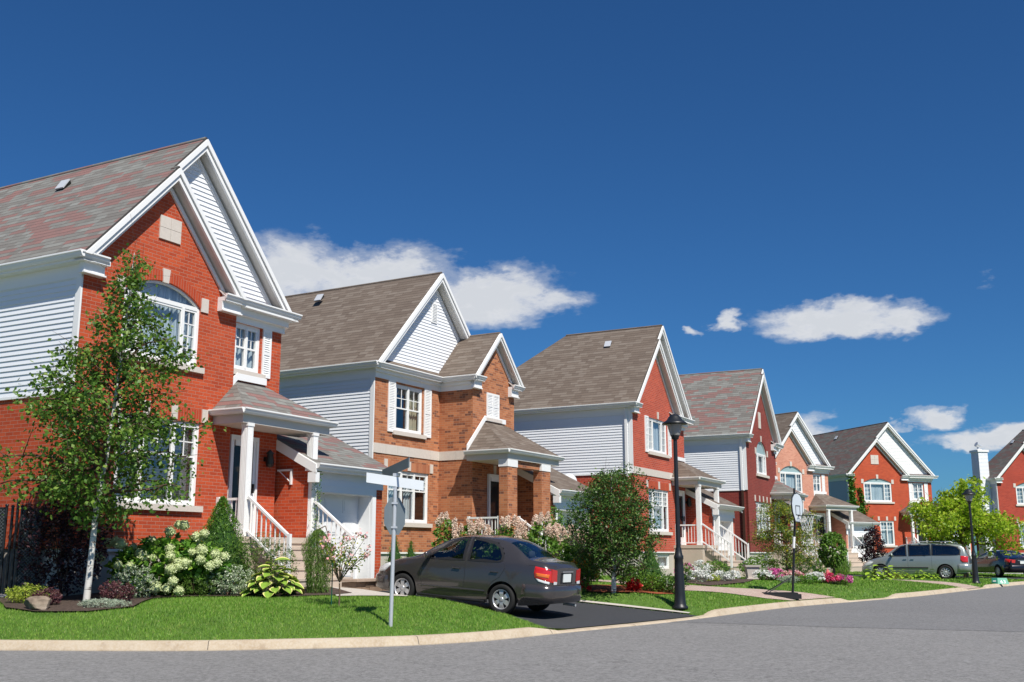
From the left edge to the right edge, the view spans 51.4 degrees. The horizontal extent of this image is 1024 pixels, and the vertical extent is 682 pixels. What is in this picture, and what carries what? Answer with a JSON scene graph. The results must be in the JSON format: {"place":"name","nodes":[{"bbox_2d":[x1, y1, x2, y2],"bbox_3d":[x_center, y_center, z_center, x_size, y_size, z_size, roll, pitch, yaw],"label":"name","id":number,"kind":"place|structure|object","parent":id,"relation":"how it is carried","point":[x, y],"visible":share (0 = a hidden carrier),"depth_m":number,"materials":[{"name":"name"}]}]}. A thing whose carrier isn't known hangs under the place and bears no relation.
{"place":"outdoors","nodes":[
{"label":"outdoors","id":0,"kind":"place"},
{"bbox_2d":[333,587,407,596],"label":"garden path","id":1,"kind":"structure","parent":0,"point":[354,591],"depth_m":22.21,"materials":[{"name":"concrete"}]},
{"bbox_2d":[0,622,1023,681],"bbox_3d":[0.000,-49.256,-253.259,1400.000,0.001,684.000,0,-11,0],"label":"road","id":2,"kind":"structure","parent":0,"point":[691,652],"depth_m":14.51,"materials":[{"name":"grey asphalt"}]},
{"bbox_2d":[0,581,1023,650],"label":"kerb","id":3,"kind":"structure","parent":2,"relation":"on","point":[180,645],"depth_m":16.56,"materials":[{"name":"concrete"}]},
{"bbox_2d":[675,585,1023,631],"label":"street resurfacing","id":4,"kind":"structure","parent":2,"relation":"on","point":[996,609],"depth_m":25.51,"materials":[{"name":"asphalt"}]},
{"bbox_2d":[0,557,1023,640],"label":"lawn ground","id":5,"kind":"structure","parent":0,"point":[627,601],"depth_m":17.92,"materials":[{"name":"plant"}]},
{"bbox_2d":[0,499,42,593],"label":"fence","id":6,"kind":"object","parent":5,"relation":"on","point":[19,578],"visible":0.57,"depth_m":21.05,"materials":[{"name":"black metal"}]},
{"bbox_2d":[0,587,351,610],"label":"mulch bed","id":7,"kind":"object","parent":5,"relation":"on","point":[68,602],"visible":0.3,"depth_m":19.89,"materials":[{"name":"brown soil"}]},
{"bbox_2d":[5,582,47,602],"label":"golden juniper","id":8,"kind":"object","parent":7,"relation":"on","point":[18,595],"visible":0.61,"depth_m":19.11,"materials":[{"name":"yellow plant"}]},
{"bbox_2d":[24,596,51,611],"bbox_3d":[-8.153,4.545,18.320,0.423,0.320,0.406,7,-13,-30],"label":"field stone","id":9,"kind":"object","parent":7,"relation":"on","point":[37,602],"visible":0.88,"depth_m":18.20,"materials":[{"name":"beige stone"}]},
{"bbox_2d":[31,586,62,603],"bbox_3d":[-8.228,4.531,18.829,0.528,0.394,0.481,4,-12,-20],"label":"barberry","id":10,"kind":"object","parent":7,"relation":"on","point":[45,591],"visible":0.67,"depth_m":18.80,"materials":[{"name":"purple plant"}]},
{"bbox_2d":[14,461,123,595],"bbox_3d":[-8.531,3.616,20.410,2.057,2.718,1.310,0,-11,0],"label":"purple leaf shrub","id":11,"kind":"object","parent":7,"relation":"on","point":[63,552],"visible":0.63,"depth_m":20.24,"materials":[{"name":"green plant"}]},
{"bbox_2d":[77,597,131,607],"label":"silver ground plant","id":12,"kind":"object","parent":7,"relation":"on","point":[111,603],"visible":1,"depth_m":18.54,"materials":[{"name":"plant"}]},
{"bbox_2d":[0,220,226,601],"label":"birch tree","id":13,"kind":"object","parent":7,"relation":"on","point":[94,381],"visible":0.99,"depth_m":19.80,"materials":[{"name":"green plant"}]},
{"bbox_2d":[98,579,136,601],"bbox_3d":[-7.120,4.545,19.251,0.715,0.469,0.638,0,-11,0],"label":"barberry","id":14,"kind":"object","parent":7,"relation":"on","point":[120,595],"visible":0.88,"depth_m":19.17,"materials":[{"name":"purple plant"}]},
{"bbox_2d":[109,564,157,597],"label":"variegated bush","id":15,"kind":"object","parent":7,"relation":"on","point":[122,579],"visible":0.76,"depth_m":20.34,"materials":[{"name":"green plant"}]},
{"bbox_2d":[94,519,233,595],"bbox_3d":[-6.818,4.326,21.087,2.667,1.572,1.641,0,-11,0],"label":"hydrangea","id":16,"kind":"object","parent":7,"relation":"on","point":[183,558],"visible":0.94,"depth_m":20.74,"materials":[{"name":"green plant"}]},
{"bbox_2d":[170,572,218,596],"bbox_3d":[-6.221,4.760,20.816,1.009,0.543,0.756,0,-11,0],"label":"spreading juniper","id":17,"kind":"object","parent":7,"relation":"on","point":[193,588],"visible":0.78,"depth_m":20.69,"materials":[{"name":"green plant"}]},
{"bbox_2d":[197,564,259,596],"bbox_3d":[-5.577,4.742,21.044,1.304,0.678,0.774,0,-11,0],"label":"variegated bush","id":18,"kind":"object","parent":7,"relation":"on","point":[234,588],"visible":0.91,"depth_m":20.89,"materials":[{"name":"green plant"}]},
{"bbox_2d":[199,496,261,589],"bbox_3d":[-6.021,4.254,22.288,1.691,2.034,1.693,0,-11,0],"label":"conical cedar","id":19,"kind":"object","parent":7,"relation":"on","point":[220,528],"visible":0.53,"depth_m":22.13,"materials":[{"name":"green plant"}]},
{"bbox_2d":[217,530,299,592],"bbox_3d":[-5.293,4.574,21.964,1.913,1.313,1.070,0,-11,0],"label":"spreading juniper","id":20,"kind":"object","parent":7,"relation":"on","point":[255,569],"visible":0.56,"depth_m":21.84,"materials":[{"name":"green plant"}]},
{"bbox_2d":[239,557,304,597],"bbox_3d":[-4.730,4.706,21.162,1.257,0.816,1.264,-7,-13,30],"label":"hosta","id":21,"kind":"object","parent":7,"relation":"on","point":[294,585],"visible":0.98,"depth_m":20.94,"materials":[{"name":"green plant"}]},
{"bbox_2d":[301,526,331,592],"bbox_3d":[-3.984,4.527,21.913,0.709,1.438,0.715,0,-11,0],"label":"cedar","id":22,"kind":"object","parent":7,"relation":"on","point":[313,538],"visible":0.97,"depth_m":21.77,"materials":[{"name":"green plant"}]},
{"bbox_2d":[0,137,400,595],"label":"brick house","id":23,"kind":"structure","parent":5,"relation":"on","point":[272,451],"depth_m":24.67,"materials":[{"name":"brick"}]},
{"bbox_2d":[106,412,202,511],"bbox_3d":[-7.793,2.688,23.317,0.302,2.013,2.673,-6,-13,28],"label":"window","id":24,"kind":"structure","parent":23,"relation":"in","point":[188,444],"depth_m":23.80,"materials":[{"name":"white paint"}]},
{"bbox_2d":[120,280,204,373],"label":"window","id":25,"kind":"structure","parent":23,"relation":"in","point":[170,298],"depth_m":24.32,"materials":[{"name":"white glass"}]},
{"bbox_2d":[227,434,258,536],"bbox_3d":[-6.482,3.485,25.590,0.099,2.398,0.968,-6,-13,28],"label":"front door","id":26,"kind":"structure","parent":23,"relation":"in","point":[235,448],"depth_m":25.56,"materials":[{"name":"white paint"}]},
{"bbox_2d":[234,322,265,378],"bbox_3d":[-6.614,0.253,26.310,0.354,1.298,1.232,-6,-13,28],"label":"window","id":27,"kind":"structure","parent":23,"relation":"in","point":[246,357],"depth_m":26.39,"materials":[{"name":"white paint"}]},
{"bbox_2d":[307,471,324,531],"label":"climbing vine","id":28,"kind":"object","parent":23,"relation":"attached to","point":[316,518],"visible":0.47,"depth_m":26.28,"materials":[{"name":"green plant"}]},
{"bbox_2d":[316,494,357,578],"bbox_3d":[-4.726,5.116,27.629,0.061,2.244,2.343,-6,-13,28],"label":"garage door","id":29,"kind":"structure","parent":23,"relation":"in","point":[344,508],"depth_m":28.08,"materials":[{"name":"white paint"}]},
{"bbox_2d":[315,528,371,604],"bbox_3d":[-3.069,4.120,19.311,1.011,1.414,0.912,0,-11,0],"label":"flowering sapling","id":30,"kind":"object","parent":5,"relation":"on","point":[336,565],"visible":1,"depth_m":19.27,"materials":[{"name":"pink plant"}]},
{"bbox_2d":[341,578,388,590],"bbox_3d":[-3.214,5.570,24.334,0.480,0.275,1.732,-6,-13,28],"label":"stone ledge","id":31,"kind":"object","parent":5,"relation":"on","point":[367,583],"visible":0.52,"depth_m":23.73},
{"bbox_2d":[385,537,401,562],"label":"conical cedar","id":32,"kind":"object","parent":5,"relation":"on","point":[397,555],"visible":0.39,"depth_m":31.20,"materials":[{"name":"green plant"}]},
{"bbox_2d":[366,457,423,626],"bbox_3d":[-1.953,3.450,17.782,0.800,2.936,0.672,-4,-12,21],"label":"street sign","id":33,"kind":"object","parent":5,"relation":"on","point":[394,515],"visible":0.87,"depth_m":17.89,"materials":[{"name":"metal"}]},
{"bbox_2d":[406,541,416,556],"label":"conical cedar","id":34,"kind":"object","parent":5,"relation":"on","point":[410,552],"visible":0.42,"depth_m":31.55,"materials":[{"name":"green plant"}]},
{"bbox_2d":[279,272,602,566],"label":"brick house","id":35,"kind":"structure","parent":5,"relation":"on","point":[387,373],"depth_m":36.73,"materials":[{"name":"brick"}]},
{"bbox_2d":[384,471,432,527],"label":"window","id":36,"kind":"structure","parent":35,"relation":"in","point":[414,501],"depth_m":35.77,"materials":[{"name":"white paint"}]},
{"bbox_2d":[392,384,426,439],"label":"window","id":37,"kind":"structure","parent":35,"relation":"in","point":[408,412],"depth_m":36.37,"materials":[{"name":"white paint"}]},
{"bbox_2d":[487,474,498,534],"bbox_3d":[-0.571,5.893,37.333,0.088,2.398,1.012,-6,-13,29],"label":"front door","id":38,"kind":"structure","parent":35,"relation":"in","point":[492,479],"depth_m":37.26,"materials":[{"name":"white paint"}]},
{"bbox_2d":[431,511,457,551],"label":"panicle hydrangea","id":39,"kind":"object","parent":5,"relation":"on","point":[439,521],"visible":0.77,"depth_m":30.68,"materials":[{"name":"green plant"}]},
{"bbox_2d":[451,517,496,558],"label":"panicle hydrangea","id":40,"kind":"object","parent":5,"relation":"on","point":[474,530],"visible":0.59,"depth_m":30.13,"materials":[{"name":"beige plant"}]},
{"bbox_2d":[485,514,529,558],"bbox_3d":[-0.070,5.843,30.029,1.447,1.900,1.480,0,-11,0],"label":"panicle hydrangea","id":41,"kind":"object","parent":5,"relation":"on","point":[506,524],"visible":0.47,"depth_m":29.95,"materials":[{"name":"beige plant"}]},
{"bbox_2d":[514,511,565,558],"bbox_3d":[0.775,5.702,29.404,1.533,2.021,1.679,0,-11,0],"label":"panicle hydrangea","id":42,"kind":"object","parent":5,"relation":"on","point":[534,533],"visible":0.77,"depth_m":29.34,"materials":[{"name":"pink plant"}]},
{"bbox_2d":[542,506,569,558],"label":"porch shrub","id":43,"kind":"object","parent":5,"relation":"on","point":[561,514],"visible":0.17,"depth_m":35.65,"materials":[{"name":"green plant"}]},
{"bbox_2d":[548,524,592,579],"bbox_3d":[1.548,5.700,28.327,1.323,1.672,1.181,0,-11,0],"label":"panicle hydrangea","id":44,"kind":"object","parent":5,"relation":"on","point":[556,548],"visible":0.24,"depth_m":28.18,"materials":[{"name":"green plant"}]},
{"bbox_2d":[455,324,749,576],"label":"brick house","id":45,"kind":"structure","parent":5,"relation":"on","point":[586,404],"depth_m":45.87,"materials":[{"name":"brick"}]},
{"bbox_2d":[648,418,670,458],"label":"window","id":46,"kind":"structure","parent":45,"relation":"in","point":[657,431],"depth_m":46.22,"materials":[{"name":"white paint"}]},
{"bbox_2d":[648,488,672,534],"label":"window","id":47,"kind":"structure","parent":45,"relation":"in","point":[661,496],"depth_m":45.61,"materials":[{"name":"white paint"}]},
{"bbox_2d":[658,554,668,568],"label":"window","id":48,"kind":"structure","parent":45,"relation":"in","point":[663,558],"depth_m":45.57,"materials":[{"name":"white paint"}]},
{"bbox_2d":[679,490,685,544],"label":"front door","id":49,"kind":"structure","parent":45,"relation":"in","point":[681,493],"depth_m":47.82,"materials":[{"name":"white paint"}]},
{"bbox_2d":[581,585,673,593],"bbox_3d":[3.154,6.460,27.753,2.385,0.189,3.800,-7,-14,33],"label":"mulch bed","id":50,"kind":"object","parent":5,"relation":"on","point":[598,588],"visible":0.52,"depth_m":26.75,"materials":[{"name":"brown soil"}]},
{"bbox_2d":[570,555,598,585],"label":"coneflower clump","id":51,"kind":"object","parent":50,"relation":"on","point":[589,577],"visible":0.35,"depth_m":26.89,"materials":[{"name":"green plant"}]},
{"bbox_2d":[558,457,671,592],"bbox_3d":[2.540,4.577,26.561,2.763,3.367,2.808,0,-11,0],"label":"young tree","id":52,"kind":"object","parent":50,"relation":"on","point":[609,545],"visible":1,"depth_m":26.20,"materials":[{"name":"green plant"}]},
{"bbox_2d":[617,566,649,587],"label":"spirea bush","id":53,"kind":"object","parent":50,"relation":"on","point":[623,580],"visible":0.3,"depth_m":27.79,"materials":[{"name":"green plant"}]},
{"bbox_2d":[625,576,643,590],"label":"red leaf plant","id":54,"kind":"object","parent":50,"relation":"on","point":[631,585],"visible":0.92,"depth_m":26.60,"materials":[{"name":"red plant"}]},
{"bbox_2d":[638,570,665,591],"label":"shrub","id":55,"kind":"object","parent":50,"relation":"on","point":[656,582],"visible":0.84,"depth_m":27.11,"materials":[{"name":"green plant"}]},
{"bbox_2d":[638,547,669,577],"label":"conical cedar","id":56,"kind":"object","parent":50,"relation":"on","point":[653,559],"visible":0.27,"depth_m":28.83,"materials":[{"name":"green plant"}]},
{"bbox_2d":[653,573,689,592],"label":"shrub","id":57,"kind":"object","parent":50,"relation":"on","point":[669,583],"visible":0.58,"depth_m":27.18,"materials":[{"name":"green plant"}]},
{"bbox_2d":[580,600,689,612],"bbox_3d":[0.373,6.352,26.608,8.470,0.649,0.140,-6,-13,28],"label":"driveway edging","id":58,"kind":"object","parent":5,"relation":"on","point":[632,606],"visible":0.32,"depth_m":25.23,"materials":[{"name":"concrete"}]},
{"bbox_2d":[662,414,687,609],"bbox_3d":[3.950,4.034,25.453,0.610,4.610,0.610,3,-12,-17],"label":"street lamp","id":59,"kind":"object","parent":5,"relation":"on","point":[673,423],"visible":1,"depth_m":25.32,"materials":[{"name":"black metal"}]},
{"bbox_2d":[687,577,754,584],"bbox_3d":[6.869,7.985,35.696,2.547,0.133,9.367,-2,-11,9],"label":"mulch bed","id":60,"kind":"object","parent":5,"relation":"on","point":[720,581],"visible":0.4,"depth_m":33.18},
{"bbox_2d":[673,562,693,581],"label":"pink flower clump","id":61,"kind":"object","parent":60,"relation":"on","point":[686,568],"visible":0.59,"depth_m":32.76,"materials":[{"name":"green plant"}]},
{"bbox_2d":[684,568,713,581],"bbox_3d":[5.736,7.209,32.688,0.911,0.457,0.736,0,-11,0],"label":"white mound","id":62,"kind":"object","parent":60,"relation":"on","point":[705,575],"visible":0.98,"depth_m":32.62,"materials":[{"name":"white plant"}]},
{"bbox_2d":[691,559,713,577],"bbox_3d":[6.457,7.755,36.175,0.865,0.688,0.708,0,-11,0],"label":"white mound","id":63,"kind":"object","parent":60,"relation":"on","point":[705,567],"visible":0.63,"depth_m":36.12,"materials":[{"name":"white plant"}]},
{"bbox_2d":[700,559,730,575],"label":"round shrub","id":64,"kind":"object","parent":60,"relation":"on","point":[713,563],"visible":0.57,"depth_m":36.29,"materials":[{"name":"green plant"}]},
{"bbox_2d":[710,570,740,580],"bbox_3d":[6.778,7.454,33.785,0.943,0.396,0.778,0,-11,0],"label":"white mound","id":65,"kind":"object","parent":60,"relation":"on","point":[725,575],"visible":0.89,"depth_m":33.67,"materials":[{"name":"white plant"}]},
{"bbox_2d":[679,368,830,575],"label":"brick house","id":66,"kind":"structure","parent":5,"relation":"on","point":[732,438],"depth_m":56.54,"materials":[{"name":"brick"}]},
{"bbox_2d":[756,442,769,478],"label":"window","id":67,"kind":"structure","parent":66,"relation":"in","point":[760,456],"depth_m":57.67,"materials":[{"name":"white paint"}]},
{"bbox_2d":[756,502,773,537],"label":"window","id":68,"kind":"structure","parent":66,"relation":"in","point":[758,504],"depth_m":56.61,"materials":[{"name":"white paint"}]},
{"bbox_2d":[777,575,801,582],"bbox_3d":[9.120,7.833,35.038,0.818,0.288,0.466,0,-11,0],"label":"dusty miller","id":69,"kind":"object","parent":5,"relation":"on","point":[786,577],"visible":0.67,"depth_m":34.98,"materials":[{"name":"grey plant"}]},
{"bbox_2d":[780,552,822,576],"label":"foundation shrub","id":70,"kind":"object","parent":5,"relation":"on","point":[800,568],"visible":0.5,"depth_m":42.24,"materials":[{"name":"green plant"}]},
{"bbox_2d":[796,574,821,583],"bbox_3d":[9.757,7.830,35.047,0.877,0.332,0.520,0,-11,0],"label":"dusty miller","id":71,"kind":"object","parent":5,"relation":"on","point":[808,581],"visible":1,"depth_m":34.98,"materials":[{"name":"green plant"}]},
{"bbox_2d":[775,411,880,571],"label":"brick house","id":72,"kind":"structure","parent":5,"relation":"on","point":[803,466],"depth_m":73.94,"materials":[{"name":"brick"}]},
{"bbox_2d":[780,466,804,493],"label":"window","id":73,"kind":"structure","parent":72,"relation":"in","point":[790,476],"depth_m":73.22,"materials":[{"name":"white paint"}]},
{"bbox_2d":[813,474,823,494],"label":"window","id":74,"kind":"structure","parent":72,"relation":"in","point":[816,477],"depth_m":74.79,"materials":[{"name":"white paint"}]},
{"bbox_2d":[815,513,826,547],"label":"front door","id":75,"kind":"structure","parent":72,"relation":"in","point":[823,515],"depth_m":74.15,"materials":[{"name":"white paint"}]},
{"bbox_2d":[850,537,865,561],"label":"garage door","id":76,"kind":"structure","parent":72,"relation":"in","point":[855,550],"depth_m":75.08,"materials":[{"name":"white paint"}]},
{"bbox_2d":[830,555,851,574],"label":"ornamental grass","id":77,"kind":"object","parent":5,"relation":"on","point":[845,567],"depth_m":47.23,"materials":[{"name":"green plant"}]},
{"bbox_2d":[834,573,853,583],"bbox_3d":[11.208,8.058,36.048,0.673,0.396,0.707,0,-11,0],"label":"petunia patch","id":78,"kind":"object","parent":5,"relation":"on","point":[849,579],"visible":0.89,"depth_m":35.88,"materials":[{"name":"pink plant"}]},
{"bbox_2d":[856,524,887,563],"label":"plum tree","id":79,"kind":"object","parent":5,"relation":"on","point":[867,544],"visible":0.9,"depth_m":59.81,"materials":[{"name":"purple plant"}]},
{"bbox_2d":[862,565,888,580],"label":"hosta","id":80,"kind":"object","parent":5,"relation":"on","point":[875,577],"visible":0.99,"depth_m":40.83,"materials":[{"name":"green plant"}]},
{"bbox_2d":[879,565,900,579],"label":"hosta","id":81,"kind":"object","parent":5,"relation":"on","point":[891,574],"visible":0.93,"depth_m":44.28,"materials":[{"name":"green plant"}]},
{"bbox_2d":[812,422,971,558],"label":"brick house","id":82,"kind":"structure","parent":5,"relation":"on","point":[883,462],"depth_m":83.29,"materials":[{"name":"brick"}]},
{"bbox_2d":[846,472,873,518],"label":"ivy","id":83,"kind":"object","parent":82,"relation":"attached to","point":[861,508],"visible":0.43,"depth_m":81.71,"materials":[{"name":"green plant"}]},
{"bbox_2d":[864,479,894,503],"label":"window","id":84,"kind":"structure","parent":82,"relation":"in","point":[875,490],"depth_m":82.78,"materials":[{"name":"white paint"}]},
{"bbox_2d":[880,521,897,546],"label":"window","id":85,"kind":"structure","parent":82,"relation":"in","point":[887,527],"depth_m":82.36,"materials":[{"name":"white paint"}]},
{"bbox_2d":[912,483,926,501],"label":"window","id":86,"kind":"structure","parent":82,"relation":"in","point":[917,487],"depth_m":84.05,"materials":[{"name":"white paint"}]},
{"bbox_2d":[900,469,1023,577],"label":"locust tree","id":87,"kind":"object","parent":5,"relation":"on","point":[950,512],"visible":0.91,"depth_m":54.85,"materials":[{"name":"green plant"}]},
{"bbox_2d":[961,489,980,583],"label":"street lamp","id":88,"kind":"object","parent":5,"relation":"on","point":[968,494],"visible":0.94,"depth_m":46.54,"materials":[{"name":"black metal"}]},
{"bbox_2d":[967,429,1023,557],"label":"brick house","id":89,"kind":"structure","parent":5,"relation":"on","point":[1002,471],"depth_m":86.87,"materials":[{"name":"brick"}]},
{"bbox_2d":[1016,483,1023,505],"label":"window","id":90,"kind":"structure","parent":89,"relation":"in","point":[1019,488],"depth_m":86.80,"materials":[{"name":"white paint"}]},
{"bbox_2d":[992,578,1008,583],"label":"sign box","id":91,"kind":"object","parent":5,"relation":"on","point":[1000,580],"visible":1,"depth_m":47.16,"materials":[{"name":"green plastic"}]},
{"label":"mulch bed","id":92,"kind":"structure","parent":5,"relation":"on","visible":0},
{"bbox_2d":[742,559,760,579],"bbox_3d":[8.450,8.048,37.541,0.560,0.721,0.578,0,-11,0],"label":"garden urn","id":93,"kind":"object","parent":92,"relation":"on","point":[750,568],"visible":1,"depth_m":37.34,"materials":[{"name":"stone"}]},
{"bbox_2d":[737,554,780,577],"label":"foundation shrub","id":94,"kind":"object","parent":92,"relation":"on","point":[750,558],"visible":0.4,"depth_m":41.51,"materials":[{"name":"green plant"}]},
{"bbox_2d":[752,569,775,580],"bbox_3d":[8.525,7.912,36.045,0.819,0.443,0.650,0,-11,0],"label":"petunia patch","id":95,"kind":"object","parent":92,"relation":"on","point":[759,573],"visible":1,"depth_m":35.94,"materials":[{"name":"white plant"}]},
{"bbox_2d":[766,567,786,579],"bbox_3d":[8.960,7.915,36.178,0.865,0.460,0.768,0,-11,0],"label":"petunia patch","id":96,"kind":"object","parent":92,"relation":"on","point":[777,572],"visible":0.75,"depth_m":36.03,"materials":[{"name":"pink plant"}]},
{"bbox_2d":[747,498,829,570],"bbox_3d":[10.067,7.171,38.708,3.300,3.053,2.598,0,-11,0],"label":"locust tree","id":97,"kind":"object","parent":92,"relation":"on","point":[783,509],"visible":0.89,"depth_m":38.49,"materials":[{"name":"green plant"}]},
{"bbox_2d":[805,572,825,582],"bbox_3d":[10.221,7.951,35.849,0.681,0.398,0.659,-9,-14,38],"label":"petunia patch","id":98,"kind":"object","parent":92,"relation":"on","point":[817,574],"visible":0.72,"depth_m":35.69,"materials":[{"name":"white plant"}]},
{"bbox_2d":[820,572,841,582],"bbox_3d":[10.693,7.995,35.935,0.955,0.428,0.627,0,-11,0],"label":"petunia patch","id":99,"kind":"object","parent":92,"relation":"on","point":[829,577],"visible":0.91,"depth_m":35.80,"materials":[{"name":"pink plant"}]},
{"bbox_2d":[818,531,847,581],"bbox_3d":[11.197,7.548,37.145,1.051,1.814,1.039,0,-11,0],"label":"mop head tree","id":100,"kind":"object","parent":92,"relation":"on","point":[832,540],"visible":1,"depth_m":36.97,"materials":[{"name":"green plant"}]},
{"bbox_2d":[0,0,1023,554],"label":"sky","id":101,"kind":"structure","parent":0,"point":[824,197],"materials":[{"name":"blue"}]},
{"bbox_2d":[379,590,696,628],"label":"driveway","id":102,"kind":"structure","parent":0,"point":[559,615],"depth_m":22.95,"materials":[{"name":"grey asphalt"}]},
{"bbox_2d":[375,535,581,613],"bbox_3d":[-0.759,4.943,22.973,4.506,1.550,2.074,-1,-10,29],"label":"parked car","id":103,"kind":"object","parent":102,"relation":"on","point":[512,577],"visible":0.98,"depth_m":22.09,"materials":[{"name":"grey paint"}]},
{"bbox_2d":[560,525,608,581],"bbox_3d":[2.214,6.187,30.984,1.482,1.682,1.428,-8,-14,36],"label":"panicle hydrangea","id":104,"kind":"object","parent":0,"point":[601,574],"visible":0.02,"depth_m":30.81,"materials":[{"name":"green plant"}]},
{"bbox_2d":[590,580,831,599],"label":"driveway","id":105,"kind":"structure","parent":0,"point":[750,592],"depth_m":30.02,"materials":[{"name":"beige concrete"}]},
{"bbox_2d":[762,488,813,598],"bbox_3d":[7.816,5.767,30.433,1.632,3.101,0.720,0,-11,0],"label":"basketball hoop","id":106,"kind":"object","parent":105,"relation":"on","point":[796,506],"visible":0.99,"depth_m":30.35,"materials":[{"name":"black plastic"}]},
{"bbox_2d":[884,579,978,588],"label":"driveway","id":107,"kind":"structure","parent":0,"point":[965,586],"depth_m":44.36,"materials":[{"name":"grey concrete"}]},
{"bbox_2d":[862,541,971,578],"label":"minivan","id":108,"kind":"object","parent":107,"relation":"on","point":[952,559],"visible":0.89,"depth_m":53.25,"materials":[{"name":"silver metal"}]},
{"bbox_2d":[970,550,1023,576],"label":"parked car","id":109,"kind":"object","parent":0,"point":[1001,565],"visible":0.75,"depth_m":57.30,"materials":[{"name":"blue paint"}]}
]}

